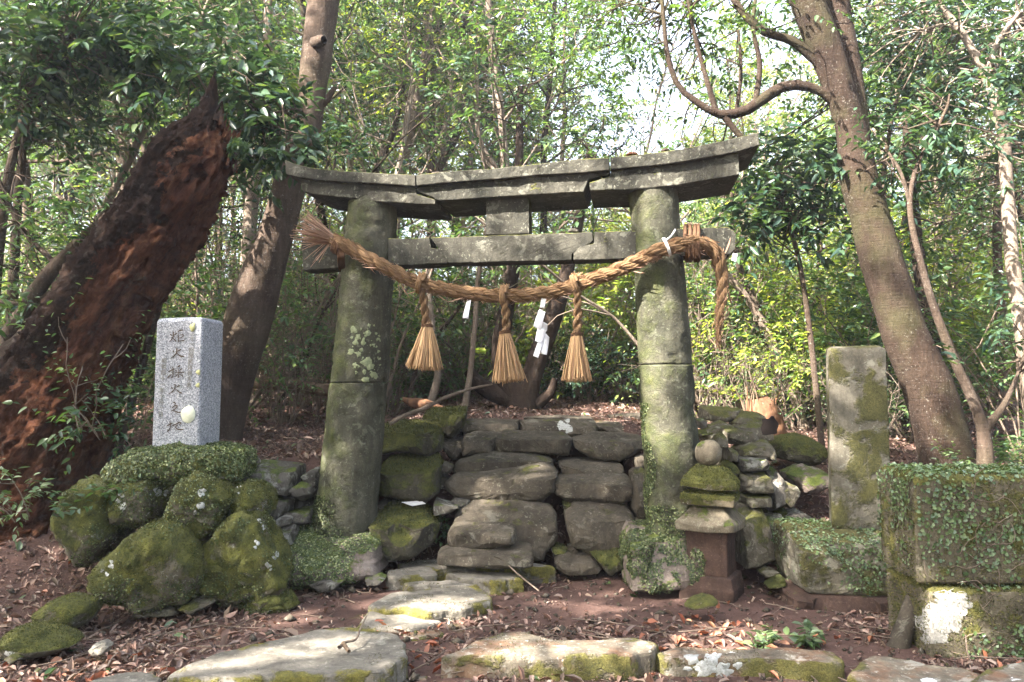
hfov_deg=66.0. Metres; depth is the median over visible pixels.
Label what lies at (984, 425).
curving tree
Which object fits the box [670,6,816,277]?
woodland tree
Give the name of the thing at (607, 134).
distant woods
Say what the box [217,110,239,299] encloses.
bare sapling
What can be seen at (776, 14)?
sky
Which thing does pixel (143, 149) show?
woodland tree
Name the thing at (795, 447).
mossy boulder
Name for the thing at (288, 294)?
woodland shrub
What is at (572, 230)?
stone
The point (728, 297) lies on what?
woodland shrub
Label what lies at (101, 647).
pebble
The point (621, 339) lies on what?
woodland shrub
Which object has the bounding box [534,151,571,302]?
woodland tree
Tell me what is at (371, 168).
woodland tree
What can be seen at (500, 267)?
bare sapling
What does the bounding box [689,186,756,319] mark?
bare sapling
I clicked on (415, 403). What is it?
fallen log
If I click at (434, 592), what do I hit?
stone path
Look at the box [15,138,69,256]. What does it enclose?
bare sapling
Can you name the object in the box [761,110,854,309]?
woodland tree
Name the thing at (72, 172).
woodland tree
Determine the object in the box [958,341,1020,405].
woodland shrub
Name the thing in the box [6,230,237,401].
woodland shrub
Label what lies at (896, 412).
woodland shrub
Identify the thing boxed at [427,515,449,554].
fern
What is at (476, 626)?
scattered twigs
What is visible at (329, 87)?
woodland tree
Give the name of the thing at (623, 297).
bare sapling
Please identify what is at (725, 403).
woodland shrub
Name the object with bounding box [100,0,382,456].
sapling
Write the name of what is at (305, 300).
bare sapling
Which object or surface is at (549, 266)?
woodland shrub
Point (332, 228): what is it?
woodland shrub
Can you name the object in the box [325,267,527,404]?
woodland shrub
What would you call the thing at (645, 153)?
bare sapling
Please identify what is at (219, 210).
woodland tree
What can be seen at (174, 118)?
woodland tree
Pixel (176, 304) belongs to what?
bare sapling
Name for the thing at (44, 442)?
shrub seedling
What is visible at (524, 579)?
fallen twig
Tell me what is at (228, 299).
woodland shrub
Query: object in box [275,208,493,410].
woodland shrub
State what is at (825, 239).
woodland shrub
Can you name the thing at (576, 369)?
straw tassel
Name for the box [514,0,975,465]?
forked tree
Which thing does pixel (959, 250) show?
bare sapling
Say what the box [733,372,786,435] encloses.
splintered stump
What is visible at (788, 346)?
woodland shrub
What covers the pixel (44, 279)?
leaning shrub
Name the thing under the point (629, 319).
bare sapling
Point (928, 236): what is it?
bare sapling
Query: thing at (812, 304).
bare sapling
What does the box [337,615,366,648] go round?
fallen twig
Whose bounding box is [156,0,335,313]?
woodland tree
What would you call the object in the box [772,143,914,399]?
bare sapling
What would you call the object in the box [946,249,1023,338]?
woodland shrub
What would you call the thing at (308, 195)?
woodland tree
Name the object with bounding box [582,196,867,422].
woodland shrub
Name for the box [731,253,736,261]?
paper scrap
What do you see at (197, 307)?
bare sapling
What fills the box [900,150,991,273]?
woodland tree
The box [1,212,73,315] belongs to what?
woodland shrub
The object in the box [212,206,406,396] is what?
woodland shrub
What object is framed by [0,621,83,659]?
mossy boulder
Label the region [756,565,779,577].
stone
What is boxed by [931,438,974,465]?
seedling
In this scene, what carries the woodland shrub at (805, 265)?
on the ground
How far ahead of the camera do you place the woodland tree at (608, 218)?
38.11 m
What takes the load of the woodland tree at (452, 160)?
on the ground
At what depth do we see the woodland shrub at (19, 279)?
10.29 m
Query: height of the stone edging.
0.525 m
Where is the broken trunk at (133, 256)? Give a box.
[0,71,251,542]
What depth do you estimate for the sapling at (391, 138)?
12.17 m
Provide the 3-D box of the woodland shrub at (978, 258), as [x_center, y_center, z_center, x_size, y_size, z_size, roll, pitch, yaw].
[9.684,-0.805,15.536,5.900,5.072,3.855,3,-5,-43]
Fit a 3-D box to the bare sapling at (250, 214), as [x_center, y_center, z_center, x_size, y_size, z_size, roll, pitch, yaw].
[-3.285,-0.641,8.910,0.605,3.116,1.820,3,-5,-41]
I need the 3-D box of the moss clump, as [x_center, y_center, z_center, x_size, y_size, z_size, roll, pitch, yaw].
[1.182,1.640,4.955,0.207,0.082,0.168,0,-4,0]
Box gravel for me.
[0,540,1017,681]
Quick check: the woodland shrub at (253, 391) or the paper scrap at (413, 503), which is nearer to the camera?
the paper scrap at (413, 503)
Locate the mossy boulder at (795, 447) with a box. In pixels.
[768,432,827,465]
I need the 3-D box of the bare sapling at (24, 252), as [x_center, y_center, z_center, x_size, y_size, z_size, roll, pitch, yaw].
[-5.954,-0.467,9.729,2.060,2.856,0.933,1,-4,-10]
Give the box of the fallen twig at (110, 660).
[107,643,126,666]
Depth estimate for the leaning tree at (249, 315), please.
7.62 m
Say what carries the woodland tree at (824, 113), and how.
on the ground
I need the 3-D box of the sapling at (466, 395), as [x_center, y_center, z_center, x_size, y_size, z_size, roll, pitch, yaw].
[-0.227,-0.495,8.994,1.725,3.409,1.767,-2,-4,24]
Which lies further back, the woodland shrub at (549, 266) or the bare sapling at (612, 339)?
the woodland shrub at (549, 266)
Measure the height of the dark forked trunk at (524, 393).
5.049 m
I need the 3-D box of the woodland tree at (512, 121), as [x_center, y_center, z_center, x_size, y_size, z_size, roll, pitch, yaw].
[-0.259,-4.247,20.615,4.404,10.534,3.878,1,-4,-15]
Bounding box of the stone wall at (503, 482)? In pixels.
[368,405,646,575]
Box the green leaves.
[16,401,1020,680]
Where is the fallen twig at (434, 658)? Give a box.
[412,651,443,670]
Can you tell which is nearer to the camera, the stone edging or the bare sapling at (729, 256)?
the stone edging
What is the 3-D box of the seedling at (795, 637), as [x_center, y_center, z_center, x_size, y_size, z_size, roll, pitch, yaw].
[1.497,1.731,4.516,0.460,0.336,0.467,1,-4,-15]
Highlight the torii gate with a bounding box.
[285,133,758,594]
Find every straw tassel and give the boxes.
[405,271,442,372]
[492,283,526,385]
[561,272,591,385]
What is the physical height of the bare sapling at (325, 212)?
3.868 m
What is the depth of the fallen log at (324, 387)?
8.87 m
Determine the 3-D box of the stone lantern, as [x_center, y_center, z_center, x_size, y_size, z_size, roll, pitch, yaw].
[1.397,1.247,5.531,0.432,1.106,0.427,-2,-4,24]
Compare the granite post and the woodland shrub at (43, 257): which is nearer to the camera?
the granite post
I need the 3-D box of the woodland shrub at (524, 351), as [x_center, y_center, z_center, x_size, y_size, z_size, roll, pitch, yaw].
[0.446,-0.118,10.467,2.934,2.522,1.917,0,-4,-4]
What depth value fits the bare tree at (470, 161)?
12.21 m
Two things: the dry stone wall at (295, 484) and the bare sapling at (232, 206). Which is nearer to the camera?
the dry stone wall at (295, 484)
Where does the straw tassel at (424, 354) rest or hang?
hanging from the straw rope
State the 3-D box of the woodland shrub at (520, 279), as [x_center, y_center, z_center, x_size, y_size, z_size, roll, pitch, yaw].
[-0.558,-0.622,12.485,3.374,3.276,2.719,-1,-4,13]
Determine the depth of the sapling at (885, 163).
8.61 m
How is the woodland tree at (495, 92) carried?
on the ground
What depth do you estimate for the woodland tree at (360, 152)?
9.81 m
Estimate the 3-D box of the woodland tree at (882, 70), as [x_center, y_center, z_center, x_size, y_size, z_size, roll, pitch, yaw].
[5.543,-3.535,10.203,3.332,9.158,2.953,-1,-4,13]
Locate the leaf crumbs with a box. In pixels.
[0,395,1019,681]
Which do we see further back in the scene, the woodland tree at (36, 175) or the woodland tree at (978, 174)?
the woodland tree at (36, 175)
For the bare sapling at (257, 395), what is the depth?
9.05 m
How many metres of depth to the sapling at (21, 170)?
7.68 m
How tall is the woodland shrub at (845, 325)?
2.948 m
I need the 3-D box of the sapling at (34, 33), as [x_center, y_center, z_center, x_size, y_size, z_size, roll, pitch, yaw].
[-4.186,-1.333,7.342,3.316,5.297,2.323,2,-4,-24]
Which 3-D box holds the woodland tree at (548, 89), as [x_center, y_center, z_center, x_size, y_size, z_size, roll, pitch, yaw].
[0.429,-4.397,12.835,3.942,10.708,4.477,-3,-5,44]
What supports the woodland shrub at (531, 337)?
on the ground
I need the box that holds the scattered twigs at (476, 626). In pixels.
[0,402,1023,681]
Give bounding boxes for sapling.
[0,0,159,322]
[0,0,237,293]
[0,0,337,218]
[6,221,43,276]
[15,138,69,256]
[81,0,249,393]
[85,0,491,270]
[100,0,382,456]
[162,284,188,315]
[180,196,267,316]
[181,235,235,276]
[194,209,244,315]
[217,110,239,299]
[218,161,275,317]
[247,145,536,413]
[248,272,340,409]
[267,274,340,418]
[272,0,526,317]
[276,142,340,397]
[277,289,332,312]
[298,1,526,172]
[341,0,584,398]
[366,0,636,338]
[387,141,661,396]
[387,269,432,394]
[390,226,447,337]
[398,215,461,410]
[400,145,574,406]
[402,155,499,307]
[404,266,516,412]
[408,167,610,394]
[436,113,630,397]
[439,149,567,386]
[451,45,623,399]
[462,62,573,393]
[468,266,501,371]
[469,156,620,399]
[473,216,703,405]
[482,215,626,396]
[539,114,764,393]
[546,123,745,395]
[559,266,732,386]
[573,77,716,399]
[597,99,752,394]
[604,267,638,359]
[640,94,733,386]
[655,86,835,425]
[681,124,834,410]
[682,191,809,429]
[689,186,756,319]
[696,171,779,325]
[710,95,893,464]
[726,197,982,406]
[735,106,941,425]
[750,2,1023,428]
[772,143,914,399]
[805,140,1018,402]
[834,62,1023,426]
[893,102,1022,409]
[907,214,973,319]
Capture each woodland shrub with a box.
[0,107,231,422]
[0,185,85,327]
[0,201,133,377]
[0,216,53,326]
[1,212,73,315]
[4,214,49,307]
[6,168,233,393]
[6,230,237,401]
[24,243,214,404]
[37,199,345,400]
[38,17,337,374]
[52,241,322,427]
[162,245,320,367]
[166,240,237,315]
[166,245,323,397]
[168,206,410,424]
[180,165,537,411]
[203,170,395,401]
[209,190,344,331]
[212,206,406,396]
[235,230,342,367]
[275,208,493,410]
[275,283,463,417]
[291,237,459,405]
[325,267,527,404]
[336,275,450,394]
[388,326,492,401]
[390,219,536,398]
[391,219,555,403]
[400,212,558,392]
[407,145,624,364]
[410,267,495,378]
[450,140,686,390]
[461,231,637,396]
[465,212,613,387]
[474,222,637,389]
[475,213,635,399]
[521,308,639,403]
[530,174,786,398]
[532,130,833,408]
[552,266,640,400]
[575,210,817,407]
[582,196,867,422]
[594,339,639,396]
[602,183,928,413]
[684,243,806,361]
[687,231,785,398]
[691,204,950,429]
[692,196,975,429]
[692,320,839,431]
[698,361,748,403]
[699,221,861,409]
[731,205,991,403]
[740,198,1023,439]
[741,213,986,418]
[742,232,1003,424]
[756,220,945,402]
[785,339,912,447]
[793,180,1023,456]
[808,184,1022,417]
[814,225,1023,404]
[852,206,1023,412]
[899,204,1023,329]
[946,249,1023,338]
[949,261,1022,419]
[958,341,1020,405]
[959,276,1020,401]
[973,411,1023,465]
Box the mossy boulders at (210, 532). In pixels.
[50,441,299,618]
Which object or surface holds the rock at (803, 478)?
on the ground
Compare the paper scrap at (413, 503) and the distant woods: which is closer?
the paper scrap at (413, 503)
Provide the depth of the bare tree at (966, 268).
10.29 m
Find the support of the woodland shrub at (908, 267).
on the ground
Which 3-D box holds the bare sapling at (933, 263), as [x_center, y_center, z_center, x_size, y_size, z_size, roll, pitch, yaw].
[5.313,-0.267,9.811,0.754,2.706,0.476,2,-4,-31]
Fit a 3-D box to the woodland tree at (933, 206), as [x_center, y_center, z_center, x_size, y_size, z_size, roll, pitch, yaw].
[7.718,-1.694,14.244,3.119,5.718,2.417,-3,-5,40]
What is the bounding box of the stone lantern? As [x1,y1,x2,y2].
[675,440,745,602]
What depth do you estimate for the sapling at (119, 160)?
12.61 m
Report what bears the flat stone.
on the ground
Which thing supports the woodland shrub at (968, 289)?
on the ground
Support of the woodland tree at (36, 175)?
on the ground
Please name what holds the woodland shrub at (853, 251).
on the ground
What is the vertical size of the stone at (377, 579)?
0.070 m
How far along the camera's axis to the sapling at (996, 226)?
9.05 m
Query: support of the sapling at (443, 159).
on the ground
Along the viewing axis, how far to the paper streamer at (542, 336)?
5.78 m
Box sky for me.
[0,0,1023,313]
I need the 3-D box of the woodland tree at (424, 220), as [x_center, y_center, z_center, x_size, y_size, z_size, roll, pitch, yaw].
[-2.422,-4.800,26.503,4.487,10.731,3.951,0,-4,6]
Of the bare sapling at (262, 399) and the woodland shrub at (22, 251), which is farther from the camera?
the woodland shrub at (22, 251)
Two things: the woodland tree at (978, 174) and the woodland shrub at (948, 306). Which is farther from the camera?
the woodland tree at (978, 174)
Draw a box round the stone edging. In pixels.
[90,627,1023,681]
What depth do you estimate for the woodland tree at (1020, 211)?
10.35 m
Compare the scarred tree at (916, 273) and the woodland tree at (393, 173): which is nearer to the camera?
the scarred tree at (916, 273)
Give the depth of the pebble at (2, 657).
4.19 m
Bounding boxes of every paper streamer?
[463,300,470,318]
[533,298,548,357]
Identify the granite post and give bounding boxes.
[152,317,222,446]
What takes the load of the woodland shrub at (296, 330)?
on the ground
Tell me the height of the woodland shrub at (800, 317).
2.657 m
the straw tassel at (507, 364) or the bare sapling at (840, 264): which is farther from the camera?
the bare sapling at (840, 264)
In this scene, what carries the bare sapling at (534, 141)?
on the ground
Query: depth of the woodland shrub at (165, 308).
10.09 m
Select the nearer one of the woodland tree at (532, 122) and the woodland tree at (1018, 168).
the woodland tree at (1018, 168)
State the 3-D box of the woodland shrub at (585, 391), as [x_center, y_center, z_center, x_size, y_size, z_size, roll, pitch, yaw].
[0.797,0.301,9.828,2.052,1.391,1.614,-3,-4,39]
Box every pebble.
[0,652,6,659]
[4,653,23,664]
[88,639,113,655]
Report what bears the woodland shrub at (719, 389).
on the ground
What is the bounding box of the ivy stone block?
[876,462,1023,659]
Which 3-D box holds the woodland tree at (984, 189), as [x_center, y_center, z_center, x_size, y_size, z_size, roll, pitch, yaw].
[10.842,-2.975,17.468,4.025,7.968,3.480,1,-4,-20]
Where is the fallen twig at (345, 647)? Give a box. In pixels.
[341,641,350,652]
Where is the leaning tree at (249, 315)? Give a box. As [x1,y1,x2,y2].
[219,0,424,440]
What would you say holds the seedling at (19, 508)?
on the ground
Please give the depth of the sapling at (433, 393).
9.01 m
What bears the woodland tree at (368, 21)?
on the ground
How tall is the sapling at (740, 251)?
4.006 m
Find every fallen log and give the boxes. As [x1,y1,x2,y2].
[253,376,328,396]
[402,397,442,409]
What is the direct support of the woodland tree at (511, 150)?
on the ground
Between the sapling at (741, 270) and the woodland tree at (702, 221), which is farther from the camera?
the woodland tree at (702, 221)
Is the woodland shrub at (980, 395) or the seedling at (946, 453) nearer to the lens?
the seedling at (946, 453)
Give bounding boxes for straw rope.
[291,209,730,354]
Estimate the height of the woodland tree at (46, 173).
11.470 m
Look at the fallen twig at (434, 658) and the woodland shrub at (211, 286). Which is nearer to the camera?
the fallen twig at (434, 658)
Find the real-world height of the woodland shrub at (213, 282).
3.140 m
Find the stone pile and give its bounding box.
[695,405,815,568]
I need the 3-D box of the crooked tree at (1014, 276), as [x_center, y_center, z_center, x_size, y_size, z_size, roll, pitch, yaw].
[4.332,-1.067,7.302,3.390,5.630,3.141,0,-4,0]
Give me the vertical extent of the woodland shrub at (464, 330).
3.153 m
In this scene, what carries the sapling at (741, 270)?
on the ground
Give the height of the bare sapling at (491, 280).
3.546 m
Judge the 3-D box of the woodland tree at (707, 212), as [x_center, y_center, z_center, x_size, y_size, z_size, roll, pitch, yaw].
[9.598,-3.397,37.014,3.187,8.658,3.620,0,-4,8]
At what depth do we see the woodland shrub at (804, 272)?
12.43 m
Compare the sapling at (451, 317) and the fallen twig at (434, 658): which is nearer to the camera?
the fallen twig at (434, 658)
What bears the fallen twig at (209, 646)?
on the ground
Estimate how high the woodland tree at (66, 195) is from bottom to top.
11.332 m
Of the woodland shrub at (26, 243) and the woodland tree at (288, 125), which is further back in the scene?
the woodland tree at (288, 125)
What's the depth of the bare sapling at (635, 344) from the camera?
10.45 m
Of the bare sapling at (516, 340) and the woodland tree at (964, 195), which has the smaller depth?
the bare sapling at (516, 340)
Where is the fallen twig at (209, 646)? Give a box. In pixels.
[184,644,240,647]
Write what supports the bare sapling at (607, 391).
on the ground
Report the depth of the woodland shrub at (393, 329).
11.05 m
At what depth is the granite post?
5.72 m
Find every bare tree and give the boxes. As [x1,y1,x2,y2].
[6,0,244,385]
[231,0,481,236]
[262,0,546,238]
[337,0,619,392]
[423,0,613,365]
[539,0,749,389]
[655,2,848,403]
[795,0,1023,379]
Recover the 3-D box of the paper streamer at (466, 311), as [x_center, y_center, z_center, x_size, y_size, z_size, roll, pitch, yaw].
[-0.334,-0.255,5.879,0.068,0.180,0.022,-1,-4,9]
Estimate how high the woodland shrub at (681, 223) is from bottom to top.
3.613 m
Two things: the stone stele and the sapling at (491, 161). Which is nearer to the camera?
the stone stele
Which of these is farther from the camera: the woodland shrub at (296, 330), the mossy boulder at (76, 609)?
the woodland shrub at (296, 330)
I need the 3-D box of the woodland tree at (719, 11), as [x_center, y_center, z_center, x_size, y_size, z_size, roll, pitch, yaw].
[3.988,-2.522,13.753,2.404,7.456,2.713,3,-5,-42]
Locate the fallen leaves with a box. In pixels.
[0,384,1023,681]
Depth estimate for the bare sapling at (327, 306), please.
9.03 m
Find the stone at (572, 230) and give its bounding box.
[568,228,578,232]
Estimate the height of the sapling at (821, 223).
3.957 m
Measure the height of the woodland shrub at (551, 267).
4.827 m
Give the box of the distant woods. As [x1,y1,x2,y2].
[1,0,1023,337]
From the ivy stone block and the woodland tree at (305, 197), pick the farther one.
the woodland tree at (305, 197)
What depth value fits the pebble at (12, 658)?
4.07 m
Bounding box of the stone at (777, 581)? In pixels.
[764,574,786,588]
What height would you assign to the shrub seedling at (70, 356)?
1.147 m
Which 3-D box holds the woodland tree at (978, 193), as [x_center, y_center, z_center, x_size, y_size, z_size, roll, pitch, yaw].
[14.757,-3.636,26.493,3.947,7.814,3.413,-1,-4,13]
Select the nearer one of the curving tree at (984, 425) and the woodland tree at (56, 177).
the curving tree at (984, 425)
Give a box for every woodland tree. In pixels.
[0,0,164,262]
[0,0,165,222]
[0,0,240,255]
[0,0,305,285]
[0,13,115,244]
[0,137,107,255]
[1,0,298,210]
[1,0,346,400]
[2,0,176,265]
[41,1,256,232]
[80,0,419,319]
[114,0,522,317]
[134,0,238,216]
[153,0,350,281]
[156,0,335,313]
[196,0,353,213]
[211,180,268,270]
[233,4,368,217]
[237,76,346,233]
[245,10,373,236]
[274,1,410,235]
[279,0,583,377]
[284,0,499,378]
[321,0,488,229]
[321,72,426,236]
[323,0,539,172]
[323,0,552,393]
[331,99,416,237]
[370,0,633,335]
[382,60,478,272]
[383,2,497,374]
[418,0,650,377]
[419,69,558,278]
[434,1,569,359]
[439,144,484,278]
[445,6,597,309]
[479,0,650,270]
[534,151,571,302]
[570,201,630,308]
[583,208,634,307]
[646,0,821,382]
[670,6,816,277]
[679,198,732,286]
[690,196,720,287]
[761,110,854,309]
[770,8,903,296]
[781,0,1023,246]
[787,0,1023,355]
[798,0,1023,340]
[808,0,1023,385]
[875,112,1008,338]
[894,161,983,284]
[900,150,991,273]
[932,65,1023,292]
[933,141,1002,274]
[961,145,1023,269]
[961,193,1023,277]
[974,15,1023,256]
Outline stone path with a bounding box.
[357,559,555,681]
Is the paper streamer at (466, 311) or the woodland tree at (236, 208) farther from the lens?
the woodland tree at (236, 208)
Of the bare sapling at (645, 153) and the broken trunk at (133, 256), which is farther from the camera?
the bare sapling at (645, 153)
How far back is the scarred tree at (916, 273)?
8.28 m
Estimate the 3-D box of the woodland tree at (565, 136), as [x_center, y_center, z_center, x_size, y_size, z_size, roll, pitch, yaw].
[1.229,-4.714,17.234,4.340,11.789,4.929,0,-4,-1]
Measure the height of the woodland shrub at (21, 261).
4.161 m
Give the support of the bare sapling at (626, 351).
on the ground
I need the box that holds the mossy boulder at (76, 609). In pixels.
[31,591,103,627]
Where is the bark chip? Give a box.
[626,152,638,155]
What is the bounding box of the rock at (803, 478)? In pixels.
[779,463,828,492]
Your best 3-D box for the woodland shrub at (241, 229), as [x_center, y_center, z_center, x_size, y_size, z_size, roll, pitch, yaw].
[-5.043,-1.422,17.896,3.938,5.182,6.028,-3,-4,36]
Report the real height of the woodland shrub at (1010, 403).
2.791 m
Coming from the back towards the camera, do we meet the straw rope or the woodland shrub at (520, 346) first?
the woodland shrub at (520, 346)
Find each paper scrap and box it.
[402,501,425,505]
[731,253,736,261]
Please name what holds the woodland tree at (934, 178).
on the ground
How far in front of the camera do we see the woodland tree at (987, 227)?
27.06 m
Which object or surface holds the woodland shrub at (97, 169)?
on the ground
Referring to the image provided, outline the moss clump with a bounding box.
[684,593,717,609]
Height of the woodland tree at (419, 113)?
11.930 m
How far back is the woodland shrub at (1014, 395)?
11.40 m
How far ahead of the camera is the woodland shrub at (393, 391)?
9.11 m
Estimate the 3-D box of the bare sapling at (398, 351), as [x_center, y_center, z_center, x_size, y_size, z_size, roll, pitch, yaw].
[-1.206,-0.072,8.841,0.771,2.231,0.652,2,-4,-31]
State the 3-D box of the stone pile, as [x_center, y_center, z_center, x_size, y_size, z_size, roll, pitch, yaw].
[1.968,1.146,6.581,0.793,1.197,1.643,0,-4,0]
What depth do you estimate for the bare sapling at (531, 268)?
10.18 m
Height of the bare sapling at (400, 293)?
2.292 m
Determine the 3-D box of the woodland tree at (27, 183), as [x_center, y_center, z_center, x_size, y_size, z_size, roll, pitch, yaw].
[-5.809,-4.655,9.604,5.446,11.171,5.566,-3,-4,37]
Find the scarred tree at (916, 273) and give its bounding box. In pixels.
[743,0,1023,354]
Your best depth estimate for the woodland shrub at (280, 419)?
8.83 m
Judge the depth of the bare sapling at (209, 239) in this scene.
9.95 m
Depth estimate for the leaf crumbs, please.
4.95 m
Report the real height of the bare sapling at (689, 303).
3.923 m
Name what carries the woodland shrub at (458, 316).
on the ground
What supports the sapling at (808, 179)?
on the ground
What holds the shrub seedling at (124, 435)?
on the ground
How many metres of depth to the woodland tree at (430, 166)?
11.75 m
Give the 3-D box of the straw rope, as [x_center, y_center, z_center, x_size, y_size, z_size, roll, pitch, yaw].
[-0.049,-0.454,5.902,3.303,1.141,0.492,0,-4,7]
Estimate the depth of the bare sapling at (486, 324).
9.98 m
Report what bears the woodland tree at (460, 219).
on the ground
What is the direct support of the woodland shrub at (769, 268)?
on the ground
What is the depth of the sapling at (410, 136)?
11.14 m
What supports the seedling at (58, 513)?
on the mossy boulders at (210, 532)
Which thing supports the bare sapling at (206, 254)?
on the ground
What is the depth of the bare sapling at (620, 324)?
8.88 m
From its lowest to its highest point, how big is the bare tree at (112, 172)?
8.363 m
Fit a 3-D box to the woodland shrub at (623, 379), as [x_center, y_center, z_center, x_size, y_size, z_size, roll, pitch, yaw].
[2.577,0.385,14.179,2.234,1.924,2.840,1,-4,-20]
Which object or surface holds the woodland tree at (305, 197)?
on the ground
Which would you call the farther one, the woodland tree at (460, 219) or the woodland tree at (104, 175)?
the woodland tree at (460, 219)
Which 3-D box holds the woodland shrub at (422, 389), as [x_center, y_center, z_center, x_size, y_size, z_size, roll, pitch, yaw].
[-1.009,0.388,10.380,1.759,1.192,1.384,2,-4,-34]
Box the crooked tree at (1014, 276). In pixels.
[759,0,1023,463]
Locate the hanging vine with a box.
[965,634,972,664]
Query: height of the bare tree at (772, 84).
7.434 m
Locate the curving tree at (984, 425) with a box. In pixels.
[830,51,1023,464]
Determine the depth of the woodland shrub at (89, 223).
11.83 m
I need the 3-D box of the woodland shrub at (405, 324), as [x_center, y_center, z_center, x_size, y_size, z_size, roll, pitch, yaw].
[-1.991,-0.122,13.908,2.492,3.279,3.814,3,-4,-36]
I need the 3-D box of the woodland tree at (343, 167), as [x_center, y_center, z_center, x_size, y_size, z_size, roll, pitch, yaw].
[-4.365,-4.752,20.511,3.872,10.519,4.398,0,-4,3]
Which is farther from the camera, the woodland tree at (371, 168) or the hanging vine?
the woodland tree at (371, 168)
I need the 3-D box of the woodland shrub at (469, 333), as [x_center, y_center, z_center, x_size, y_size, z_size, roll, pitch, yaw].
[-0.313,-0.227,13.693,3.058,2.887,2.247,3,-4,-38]
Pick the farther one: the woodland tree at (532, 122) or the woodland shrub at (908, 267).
the woodland tree at (532, 122)
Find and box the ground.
[0,283,1023,681]
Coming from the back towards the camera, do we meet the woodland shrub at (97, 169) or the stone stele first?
the woodland shrub at (97, 169)
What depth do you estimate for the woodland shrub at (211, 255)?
9.67 m
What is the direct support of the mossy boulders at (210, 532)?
on the ground
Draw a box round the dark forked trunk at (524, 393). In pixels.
[408,12,660,409]
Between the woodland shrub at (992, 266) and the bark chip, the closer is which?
the bark chip
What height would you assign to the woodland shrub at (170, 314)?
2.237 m
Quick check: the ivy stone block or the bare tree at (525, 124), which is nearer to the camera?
the ivy stone block
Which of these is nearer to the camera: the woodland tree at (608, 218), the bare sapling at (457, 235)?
the bare sapling at (457, 235)
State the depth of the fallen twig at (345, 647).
3.94 m
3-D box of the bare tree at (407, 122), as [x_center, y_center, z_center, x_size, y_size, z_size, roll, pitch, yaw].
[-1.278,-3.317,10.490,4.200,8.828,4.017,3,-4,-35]
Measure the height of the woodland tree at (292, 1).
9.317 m
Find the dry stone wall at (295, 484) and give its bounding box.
[243,457,319,544]
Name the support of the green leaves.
on the ground
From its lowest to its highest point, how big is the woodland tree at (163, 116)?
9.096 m
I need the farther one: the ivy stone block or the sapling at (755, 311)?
the sapling at (755, 311)
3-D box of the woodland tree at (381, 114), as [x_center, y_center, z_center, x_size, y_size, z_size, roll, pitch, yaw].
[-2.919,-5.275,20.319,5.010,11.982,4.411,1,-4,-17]
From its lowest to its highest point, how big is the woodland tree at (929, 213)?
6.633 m
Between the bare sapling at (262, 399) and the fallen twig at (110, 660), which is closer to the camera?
the fallen twig at (110, 660)
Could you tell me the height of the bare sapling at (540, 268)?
4.557 m
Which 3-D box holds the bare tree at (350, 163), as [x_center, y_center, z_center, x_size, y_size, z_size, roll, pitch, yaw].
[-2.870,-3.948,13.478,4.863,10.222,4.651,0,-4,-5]
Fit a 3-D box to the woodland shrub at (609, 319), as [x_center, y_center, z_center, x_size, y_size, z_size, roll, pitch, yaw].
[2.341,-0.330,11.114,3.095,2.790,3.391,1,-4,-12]
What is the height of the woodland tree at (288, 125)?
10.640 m
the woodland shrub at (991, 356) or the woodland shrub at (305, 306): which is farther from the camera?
the woodland shrub at (305, 306)
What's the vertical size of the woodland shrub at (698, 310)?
3.524 m
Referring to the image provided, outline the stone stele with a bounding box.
[770,345,890,613]
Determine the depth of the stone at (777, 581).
5.47 m
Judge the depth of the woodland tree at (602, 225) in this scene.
30.46 m
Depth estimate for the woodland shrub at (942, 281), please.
10.93 m
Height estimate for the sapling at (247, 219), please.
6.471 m
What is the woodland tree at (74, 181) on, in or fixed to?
on the ground
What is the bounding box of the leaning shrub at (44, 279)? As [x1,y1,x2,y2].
[0,162,109,344]
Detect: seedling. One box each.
[0,458,58,546]
[2,374,154,474]
[4,266,152,430]
[48,474,141,518]
[100,367,154,461]
[742,619,826,649]
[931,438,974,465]
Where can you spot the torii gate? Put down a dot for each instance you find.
(334, 539)
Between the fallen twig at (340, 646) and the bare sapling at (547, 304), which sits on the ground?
the bare sapling at (547, 304)
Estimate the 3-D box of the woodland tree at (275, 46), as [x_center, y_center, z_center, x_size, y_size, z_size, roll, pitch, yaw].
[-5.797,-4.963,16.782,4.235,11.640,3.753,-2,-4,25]
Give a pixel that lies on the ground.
(576, 605)
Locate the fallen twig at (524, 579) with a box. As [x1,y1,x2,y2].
[508,565,539,590]
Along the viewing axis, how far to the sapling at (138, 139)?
8.30 m
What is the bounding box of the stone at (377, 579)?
[365,572,386,585]
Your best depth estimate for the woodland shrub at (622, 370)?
10.58 m
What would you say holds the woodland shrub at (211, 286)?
on the ground
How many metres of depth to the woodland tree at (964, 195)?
29.92 m
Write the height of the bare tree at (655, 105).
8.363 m
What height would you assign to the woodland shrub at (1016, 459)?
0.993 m

